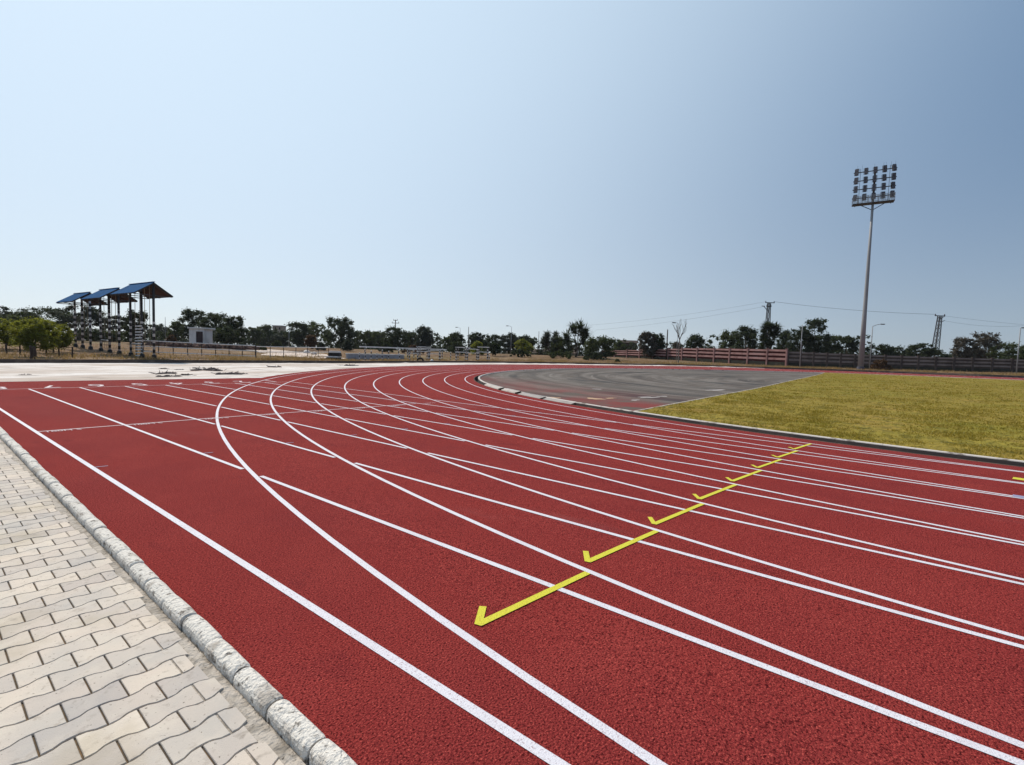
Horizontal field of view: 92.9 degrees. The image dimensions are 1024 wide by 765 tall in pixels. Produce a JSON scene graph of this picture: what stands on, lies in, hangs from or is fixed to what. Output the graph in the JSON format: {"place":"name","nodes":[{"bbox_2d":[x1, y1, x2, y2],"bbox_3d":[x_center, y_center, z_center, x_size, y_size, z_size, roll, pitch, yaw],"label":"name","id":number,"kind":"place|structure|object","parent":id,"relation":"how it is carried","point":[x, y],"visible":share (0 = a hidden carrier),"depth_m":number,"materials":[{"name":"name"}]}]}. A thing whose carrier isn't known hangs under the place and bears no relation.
{"place":"outdoors","nodes":[
{"label":"outdoors","id":0,"kind":"place"},
{"bbox_2d":[0,441,283,764],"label":"pavement","id":1,"kind":"structure","parent":0,"point":[89,670],"depth_m":2.35,"materials":[{"name":"concrete"}]},
{"bbox_2d":[0,439,305,764],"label":"mortar strip","id":2,"kind":"object","parent":1,"relation":"on","point":[258,727],"visible":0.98,"depth_m":2.41,"materials":[{"name":"grey concrete"}]},
{"bbox_2d":[0,363,746,381],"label":"concrete pavement","id":3,"kind":"structure","parent":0,"point":[76,371],"depth_m":28.05,"materials":[{"name":"grey concrete"}]},
{"bbox_2d":[190,366,222,370],"bbox_3d":[-17.838,-0.805,28.435,1.677,0.312,0.876,-1,5,-41],"label":"debris pile","id":4,"kind":"object","parent":3,"relation":"on","point":[209,369],"visible":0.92,"depth_m":28.34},
{"bbox_2d":[0,340,1023,375],"bbox_3d":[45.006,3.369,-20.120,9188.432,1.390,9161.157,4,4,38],"label":"ground","id":5,"kind":"structure","parent":0,"point":[125,345],"depth_m":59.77,"materials":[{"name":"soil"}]},
{"bbox_2d":[0,306,14,319],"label":"tree","id":6,"kind":"object","parent":5,"relation":"on","point":[3,308],"visible":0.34,"depth_m":74.05,"materials":[{"name":"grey plant"}]},
{"bbox_2d":[0,318,25,349],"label":"tree","id":7,"kind":"object","parent":5,"relation":"on","point":[6,325],"visible":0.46,"depth_m":39.62,"materials":[{"name":"green plant"}]},
{"bbox_2d":[0,314,29,322],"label":"tree","id":8,"kind":"object","parent":5,"relation":"on","point":[13,317],"visible":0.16,"depth_m":65.27,"materials":[{"name":"green plant"}]},
{"bbox_2d":[5,316,65,352],"bbox_3d":[-34.316,-3.217,35.053,2.986,3.328,2.795,1,3,-12],"label":"tree","id":9,"kind":"object","parent":5,"relation":"on","point":[33,331],"visible":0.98,"depth_m":34.59,"materials":[{"name":"green plant"}]},
{"bbox_2d":[0,343,72,357],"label":"post fence","id":10,"kind":"object","parent":5,"relation":"on","point":[19,349],"visible":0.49,"depth_m":36.46,"materials":[{"name":"brown wood"}]},
{"bbox_2d":[0,306,86,328],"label":"tree","id":11,"kind":"object","parent":5,"relation":"on","point":[23,312],"visible":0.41,"depth_m":74.38,"materials":[{"name":"green plant"}]},
{"bbox_2d":[36,319,75,352],"bbox_3d":[-37.702,-3.677,39.938,2.757,3.111,2.370,0,4,-26],"label":"tree","id":12,"kind":"object","parent":5,"relation":"on","point":[67,340],"visible":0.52,"depth_m":40.01,"materials":[{"name":"green plant"}]},
{"bbox_2d":[42,303,110,340],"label":"tree","id":13,"kind":"object","parent":5,"relation":"on","point":[94,315],"visible":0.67,"depth_m":71.42,"materials":[{"name":"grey plant"}]},
{"bbox_2d":[56,292,106,349],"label":"climbing tower","id":14,"kind":"structure","parent":5,"relation":"on","point":[74,297],"depth_m":47.33,"materials":[{"name":"metal"}]},
{"bbox_2d":[71,326,107,340],"bbox_3d":[-55.591,-6.290,64.012,5.677,2.352,4.213,7,7,59],"label":"tree","id":15,"kind":"object","parent":5,"relation":"on","point":[94,336],"visible":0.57,"depth_m":63.45,"materials":[{"name":"green plant"}]},
{"bbox_2d":[81,287,137,353],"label":"climbing tower","id":16,"kind":"structure","parent":5,"relation":"on","point":[107,292],"depth_m":43.86,"materials":[{"name":"metal"}]},
{"bbox_2d":[94,329,125,341],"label":"tree","id":17,"kind":"object","parent":5,"relation":"on","point":[114,335],"visible":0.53,"depth_m":65.40,"materials":[{"name":"green plant"}]},
{"bbox_2d":[102,315,128,341],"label":"tree","id":18,"kind":"object","parent":5,"relation":"on","point":[115,323],"visible":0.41,"depth_m":69.34,"materials":[{"name":"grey plant"}]},
{"bbox_2d":[120,309,151,341],"bbox_3d":[-47.735,-7.009,61.672,3.556,4.813,3.281,4,4,38],"label":"tree","id":19,"kind":"object","parent":5,"relation":"on","point":[136,315],"visible":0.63,"depth_m":61.19,"materials":[{"name":"green plant"}]},
{"bbox_2d":[110,281,172,358],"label":"climbing tower","id":20,"kind":"structure","parent":5,"relation":"on","point":[152,290],"depth_m":40.58,"materials":[{"name":"metal"}]},
{"bbox_2d":[144,323,171,339],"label":"tree","id":21,"kind":"object","parent":5,"relation":"on","point":[160,327],"visible":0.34,"depth_m":129.18,"materials":[{"name":"green plant"}]},
{"bbox_2d":[166,321,183,341],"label":"tree","id":22,"kind":"object","parent":5,"relation":"on","point":[174,327],"visible":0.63,"depth_m":104.28,"materials":[{"name":"green plant"}]},
{"bbox_2d":[145,340,220,348],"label":"rubble bank","id":23,"kind":"structure","parent":5,"relation":"on","point":[190,345],"depth_m":60.64,"materials":[{"name":"grey stone"}]},
{"bbox_2d":[173,307,210,338],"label":"tree","id":24,"kind":"object","parent":5,"relation":"on","point":[189,315],"visible":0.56,"depth_m":90.77,"materials":[{"name":"green plant"}]},
{"bbox_2d":[143,340,255,356],"bbox_3d":[-30.900,-3.165,48.471,9.543,1.740,0.100,0,4,-25],"label":"rail fence","id":25,"kind":"object","parent":5,"relation":"on","point":[187,348],"visible":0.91,"depth_m":48.35,"materials":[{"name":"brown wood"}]},
{"bbox_2d":[187,327,215,343],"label":"booth","id":26,"kind":"object","parent":5,"relation":"on","point":[200,335],"visible":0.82,"depth_m":74.82,"materials":[{"name":"white paint"}]},
{"bbox_2d":[196,331,202,342],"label":"door","id":27,"kind":"structure","parent":26,"relation":"in","point":[199,335],"depth_m":74.81,"materials":[{"name":"grey paint"}]},
{"bbox_2d":[198,311,227,343],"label":"tree","id":28,"kind":"object","parent":5,"relation":"on","point":[215,319],"visible":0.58,"depth_m":82.85,"materials":[{"name":"green plant"}]},
{"bbox_2d":[213,325,245,343],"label":"tree","id":29,"kind":"object","parent":5,"relation":"on","point":[226,334],"visible":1,"depth_m":73.10,"materials":[{"name":"green plant"}]},
{"bbox_2d":[209,343,259,349],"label":"rubble bank","id":30,"kind":"structure","parent":5,"relation":"on","point":[235,346],"depth_m":63.89,"materials":[{"name":"grey stone"}]},
{"bbox_2d":[222,315,249,344],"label":"tree","id":31,"kind":"object","parent":5,"relation":"on","point":[235,324],"visible":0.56,"depth_m":81.23,"materials":[{"name":"green plant"}]},
{"bbox_2d":[247,327,262,344],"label":"tree","id":32,"kind":"object","parent":5,"relation":"on","point":[254,335],"visible":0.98,"depth_m":128.92,"materials":[{"name":"green plant"}]},
{"bbox_2d":[256,324,273,345],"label":"tree","id":33,"kind":"object","parent":5,"relation":"on","point":[267,329],"visible":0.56,"depth_m":138.65,"materials":[{"name":"green plant"}]},
{"bbox_2d":[267,332,290,345],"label":"tree","id":34,"kind":"object","parent":5,"relation":"on","point":[274,337],"visible":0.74,"depth_m":133.46,"materials":[{"name":"green plant"}]},
{"bbox_2d":[272,325,286,332],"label":"building","id":35,"kind":"structure","parent":5,"relation":"on","point":[279,328],"depth_m":188.08,"materials":[{"name":"beige paint"}]},
{"bbox_2d":[6,327,560,354],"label":"scrub","id":36,"kind":"object","parent":5,"relation":"on","point":[439,344],"visible":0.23,"depth_m":138.46,"materials":[{"name":"green plant"}]},
{"bbox_2d":[256,346,328,357],"bbox_3d":[-24.187,-3.234,54.472,0.084,1.664,11.528,3,4,16],"label":"rail fence","id":37,"kind":"object","parent":5,"relation":"on","point":[296,347],"visible":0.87,"depth_m":55.49,"materials":[{"name":"grey metal"}]},
{"bbox_2d":[258,350,327,356],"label":"sand path","id":38,"kind":"structure","parent":5,"relation":"on","point":[280,353],"depth_m":61.79,"materials":[{"name":"beige sand"}]},
{"bbox_2d":[283,320,313,346],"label":"tree","id":39,"kind":"object","parent":5,"relation":"on","point":[296,336],"visible":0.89,"depth_m":116.69,"materials":[{"name":"green plant"}]},
{"bbox_2d":[304,335,318,348],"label":"bush","id":40,"kind":"object","parent":5,"relation":"on","point":[310,340],"visible":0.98,"depth_m":83.36,"materials":[{"name":"green plant"}]},
{"bbox_2d":[307,320,334,341],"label":"tree","id":41,"kind":"object","parent":5,"relation":"on","point":[313,326],"visible":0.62,"depth_m":128.72,"materials":[{"name":"green plant"}]},
{"bbox_2d":[326,351,341,359],"bbox_3d":[-19.871,-2.924,54.379,1.395,1.200,1.000,2,3,0],"label":"vaulting block","id":42,"kind":"object","parent":5,"relation":"on","point":[334,354],"depth_m":53.92,"materials":[{"name":"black paint"}]},
{"bbox_2d":[321,315,357,348],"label":"tree","id":43,"kind":"object","parent":5,"relation":"on","point":[343,327],"visible":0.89,"depth_m":110.55,"materials":[{"name":"green plant"}]},
{"bbox_2d":[340,339,354,350],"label":"bush","id":44,"kind":"object","parent":5,"relation":"on","point":[347,344],"visible":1,"depth_m":79.56,"materials":[{"name":"green plant"}]},
{"bbox_2d":[353,330,376,348],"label":"tree","id":45,"kind":"object","parent":5,"relation":"on","point":[369,341],"visible":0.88,"depth_m":124.10,"materials":[{"name":"green plant"}]},
{"bbox_2d":[345,353,404,359],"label":"wall","id":46,"kind":"structure","parent":5,"relation":"on","point":[349,356],"depth_m":59.11,"materials":[{"name":"grey paint"}]},
{"bbox_2d":[372,331,386,349],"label":"tree","id":47,"kind":"object","parent":5,"relation":"on","point":[377,335],"visible":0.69,"depth_m":133.70,"materials":[{"name":"green plant"}]},
{"bbox_2d":[377,343,393,351],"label":"bush","id":48,"kind":"object","parent":5,"relation":"on","point":[387,349],"visible":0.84,"depth_m":85.78,"materials":[{"name":"green plant"}]},
{"bbox_2d":[379,325,410,349],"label":"tree","id":49,"kind":"object","parent":5,"relation":"on","point":[397,335],"visible":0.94,"depth_m":103.70,"materials":[{"name":"green plant"}]},
{"bbox_2d":[359,346,446,358],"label":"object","id":50,"kind":"structure","parent":5,"relation":"on","point":[398,348],"depth_m":66.44,"materials":[{"name":"white paint"}]},
{"bbox_2d":[403,331,419,350],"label":"tree","id":51,"kind":"object","parent":5,"relation":"on","point":[410,336],"visible":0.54,"depth_m":118.87,"materials":[{"name":"green plant"}]},
{"bbox_2d":[413,324,435,350],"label":"tree","id":52,"kind":"object","parent":5,"relation":"on","point":[424,337],"visible":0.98,"depth_m":116.56,"materials":[{"name":"green plant"}]},
{"bbox_2d":[442,336,451,352],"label":"tree","id":53,"kind":"object","parent":5,"relation":"on","point":[447,340],"visible":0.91,"depth_m":99.63,"materials":[{"name":"green plant"}]},
{"bbox_2d":[449,331,464,349],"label":"tree","id":54,"kind":"object","parent":5,"relation":"on","point":[455,336],"visible":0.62,"depth_m":120.91,"materials":[{"name":"green plant"}]},
{"bbox_2d":[446,341,469,354],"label":"bush","id":55,"kind":"object","parent":5,"relation":"on","point":[452,349],"visible":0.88,"depth_m":89.24,"materials":[{"name":"green plant"}]},
{"bbox_2d":[470,341,484,354],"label":"bush","id":56,"kind":"object","parent":5,"relation":"on","point":[476,344],"visible":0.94,"depth_m":94.45,"materials":[{"name":"green plant"}]},
{"bbox_2d":[468,332,488,349],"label":"tree","id":57,"kind":"object","parent":5,"relation":"on","point":[476,336],"visible":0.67,"depth_m":120.81,"materials":[{"name":"green plant"}]},
{"bbox_2d":[483,334,503,352],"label":"tree","id":58,"kind":"object","parent":5,"relation":"on","point":[492,338],"visible":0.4,"depth_m":126.93,"materials":[{"name":"green plant"}]},
{"bbox_2d":[485,342,502,355],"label":"bush","id":59,"kind":"object","parent":5,"relation":"on","point":[494,347],"visible":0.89,"depth_m":91.30,"materials":[{"name":"green plant"}]},
{"bbox_2d":[499,332,518,353],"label":"tree","id":60,"kind":"object","parent":5,"relation":"on","point":[509,339],"visible":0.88,"depth_m":128.90,"materials":[{"name":"green plant"}]},
{"bbox_2d":[0,359,1023,377],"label":"retaining curb","id":61,"kind":"structure","parent":5,"relation":"on","point":[134,361],"depth_m":53.92,"materials":[{"name":"grey concrete"}]},
{"bbox_2d":[510,349,531,356],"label":"bush","id":62,"kind":"object","parent":5,"relation":"on","point":[518,351],"visible":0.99,"depth_m":91.39,"materials":[{"name":"green plant"}]},
{"bbox_2d":[514,338,534,354],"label":"bush","id":63,"kind":"object","parent":5,"relation":"on","point":[525,345],"visible":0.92,"depth_m":111.11,"materials":[{"name":"green plant"}]},
{"bbox_2d":[512,334,536,351],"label":"tree","id":64,"kind":"object","parent":5,"relation":"on","point":[532,341],"visible":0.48,"depth_m":128.73,"materials":[{"name":"green plant"}]},
{"bbox_2d":[539,329,560,353],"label":"tree","id":65,"kind":"object","parent":5,"relation":"on","point":[545,339],"visible":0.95,"depth_m":107.47,"materials":[{"name":"green plant"}]},
{"bbox_2d":[548,350,571,358],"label":"bush","id":66,"kind":"object","parent":5,"relation":"on","point":[554,355],"visible":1,"depth_m":91.33,"materials":[{"name":"green plant"}]},
{"bbox_2d":[549,336,574,355],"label":"tree","id":67,"kind":"object","parent":5,"relation":"on","point":[561,344],"visible":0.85,"depth_m":104.96,"materials":[{"name":"green plant"}]},
{"bbox_2d":[555,317,592,356],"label":"tree","id":68,"kind":"object","parent":5,"relation":"on","point":[583,330],"visible":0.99,"depth_m":103.07,"materials":[{"name":"green plant"}]},
{"bbox_2d":[582,351,603,359],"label":"bush","id":69,"kind":"object","parent":5,"relation":"on","point":[593,356],"visible":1,"depth_m":89.65,"materials":[{"name":"green plant"}]},
{"bbox_2d":[581,335,617,358],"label":"tree","id":70,"kind":"object","parent":5,"relation":"on","point":[602,343],"visible":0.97,"depth_m":94.93,"materials":[{"name":"green plant"}]},
{"bbox_2d":[613,340,626,350],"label":"bush","id":71,"kind":"object","parent":5,"relation":"on","point":[619,345],"visible":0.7,"depth_m":123.91,"materials":[{"name":"green plant"}]},
{"bbox_2d":[636,330,657,358],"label":"tree","id":72,"kind":"object","parent":5,"relation":"on","point":[647,337],"visible":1,"depth_m":107.27,"materials":[{"name":"green plant"}]},
{"bbox_2d":[650,333,667,355],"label":"tree","id":73,"kind":"object","parent":5,"relation":"on","point":[660,343],"visible":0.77,"depth_m":107.22,"materials":[{"name":"green plant"}]},
{"bbox_2d":[672,322,686,361],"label":"bare tree","id":74,"kind":"object","parent":5,"relation":"on","point":[679,337],"visible":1,"depth_m":83.75,"materials":[{"name":"grey plant"}]},
{"bbox_2d":[684,333,705,354],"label":"tree","id":75,"kind":"object","parent":5,"relation":"on","point":[693,341],"visible":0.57,"depth_m":114.25,"materials":[{"name":"green plant"}]},
{"bbox_2d":[609,347,787,365],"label":"boundary wall","id":76,"kind":"structure","parent":5,"relation":"on","point":[754,356],"depth_m":94.33,"materials":[{"name":"pink paint"}]},
{"bbox_2d":[717,329,742,348],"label":"tree","id":77,"kind":"object","parent":5,"relation":"on","point":[726,336],"visible":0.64,"depth_m":110.95,"materials":[{"name":"green plant"}]},
{"bbox_2d":[733,325,758,356],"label":"tree","id":78,"kind":"object","parent":5,"relation":"on","point":[749,335],"visible":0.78,"depth_m":104.75,"materials":[{"name":"green plant"}]},
{"bbox_2d":[764,301,774,348],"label":"lattice pylon","id":79,"kind":"object","parent":5,"relation":"on","point":[768,306],"visible":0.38,"depth_m":117.09,"materials":[{"name":"metal"}]},
{"bbox_2d":[755,320,785,348],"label":"tree","id":80,"kind":"object","parent":5,"relation":"on","point":[771,329],"visible":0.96,"depth_m":99.16,"materials":[{"name":"green plant"}]},
{"bbox_2d":[543,334,1017,369],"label":"scrub","id":81,"kind":"object","parent":5,"relation":"on","point":[632,344],"visible":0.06,"depth_m":125.65,"materials":[{"name":"green plant"}]},
{"bbox_2d":[775,329,791,353],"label":"tree","id":82,"kind":"object","parent":5,"relation":"on","point":[783,342],"visible":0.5,"depth_m":107.36,"materials":[{"name":"green plant"}]},
{"bbox_2d":[784,326,816,353],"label":"tree","id":83,"kind":"object","parent":5,"relation":"on","point":[793,344],"visible":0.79,"depth_m":102.83,"materials":[{"name":"green plant"}]},
{"bbox_2d":[803,317,832,356],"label":"tree","id":84,"kind":"object","parent":5,"relation":"on","point":[815,323],"visible":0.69,"depth_m":102.50,"materials":[{"name":"green plant"}]},
{"bbox_2d":[822,334,843,360],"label":"tree","id":85,"kind":"object","parent":5,"relation":"on","point":[834,346],"visible":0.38,"depth_m":110.62,"materials":[{"name":"green plant"}]},
{"bbox_2d":[832,335,859,359],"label":"tree","id":86,"kind":"object","parent":5,"relation":"on","point":[848,340],"visible":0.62,"depth_m":106.76,"materials":[{"name":"green plant"}]},
{"bbox_2d":[852,161,896,369],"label":"floodlight mast","id":87,"kind":"object","parent":5,"relation":"on","point":[882,195],"visible":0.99,"depth_m":73.74,"materials":[{"name":"metal"}]},
{"bbox_2d":[858,343,896,358],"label":"tree","id":88,"kind":"object","parent":5,"relation":"on","point":[885,349],"visible":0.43,"depth_m":102.43,"materials":[{"name":"green plant"}]},
{"bbox_2d":[870,359,893,370],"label":"bush","id":89,"kind":"object","parent":5,"relation":"on","point":[880,364],"visible":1,"depth_m":76.64,"materials":[{"name":"brown plant"}]},
{"bbox_2d":[888,345,915,362],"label":"tree","id":90,"kind":"object","parent":5,"relation":"on","point":[906,351],"visible":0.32,"depth_m":102.44,"materials":[{"name":"green plant"}]},
{"bbox_2d":[787,351,1023,372],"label":"boundary wall","id":91,"kind":"structure","parent":5,"relation":"on","point":[913,362],"depth_m":80.08,"materials":[{"name":"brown concrete"}]},
{"bbox_2d":[908,342,943,363],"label":"tree","id":92,"kind":"object","parent":5,"relation":"on","point":[926,351],"visible":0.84,"depth_m":102.41,"materials":[{"name":"green plant"}]},
{"bbox_2d":[929,314,944,365],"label":"lattice pylon","id":93,"kind":"object","parent":5,"relation":"on","point":[936,334],"visible":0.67,"depth_m":107.27,"materials":[{"name":"metal"}]},
{"bbox_2d":[950,337,979,361],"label":"tree","id":94,"kind":"object","parent":5,"relation":"on","point":[968,351],"visible":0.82,"depth_m":97.27,"materials":[{"name":"green plant"}]},
{"bbox_2d":[968,331,1003,358],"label":"tree","id":95,"kind":"object","parent":5,"relation":"on","point":[987,340],"visible":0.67,"depth_m":95.77,"materials":[{"name":"green plant"}]},
{"bbox_2d":[986,342,1023,365],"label":"tree","id":96,"kind":"object","parent":5,"relation":"on","point":[1003,354],"visible":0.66,"depth_m":91.87,"materials":[{"name":"green plant"}]},
{"bbox_2d":[0,364,1023,764],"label":"running track","id":97,"kind":"structure","parent":0,"point":[416,566],"depth_m":3.74,"materials":[{"name":"red rubber"}]},
{"bbox_2d":[0,427,356,764],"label":"kerb","id":98,"kind":"structure","parent":97,"relation":"on","point":[299,733],"depth_m":2.52,"materials":[{"name":"concrete"}]},
{"bbox_2d":[474,374,1023,466],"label":"drain","id":99,"kind":"object","parent":97,"relation":"on","point":[952,456],"visible":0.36,"depth_m":10.67,"materials":[{"name":"concrete"}]},
{"bbox_2d":[519,392,544,398],"bbox_3d":[0.779,0.532,19.343,0.343,0.115,1.919,0,4,-25],"label":"drain cover","id":100,"kind":"object","parent":99,"relation":"on","point":[532,395],"visible":0.82,"depth_m":19.24,"materials":[{"name":"grey concrete"}]},
{"bbox_2d":[544,398,575,403],"bbox_3d":[1.689,0.683,17.540,0.342,0.115,1.803,0,4,-29],"label":"drain cover","id":101,"kind":"object","parent":99,"relation":"on","point":[561,401],"visible":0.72,"depth_m":17.45,"materials":[{"name":"grey concrete"}]},
{"bbox_2d":[478,368,1023,462],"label":"kerb","id":102,"kind":"structure","parent":99,"relation":"on","point":[1014,460],"depth_m":12.10,"materials":[{"name":"grey concrete"}]},
{"bbox_2d":[0,0,1023,381],"label":"sky","id":103,"kind":"structure","parent":0,"point":[489,167],"materials":[{"name":"blue"}]},
{"bbox_2d":[480,369,821,410],"bbox_3d":[13.811,-0.871,46.484,22.857,0.399,62.632,4,4,38],"label":"infield apron","id":104,"kind":"object","parent":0,"point":[632,389],"visible":0.94,"depth_m":30.75,"materials":[{"name":"grey asphalt"}]},
{"bbox_2d":[639,372,1023,460],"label":"lawn","id":105,"kind":"structure","parent":0,"point":[880,429],"depth_m":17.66,"materials":[{"name":"green plant"}]},
{"bbox_2d":[635,373,822,410],"bbox_3d":[22.331,-0.175,39.376,0.100,0.417,61.555,4,4,37],"label":"lawn edging","id":106,"kind":"object","parent":105,"relation":"on","point":[714,396],"visible":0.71,"depth_m":21.00,"materials":[{"name":"grey concrete"}]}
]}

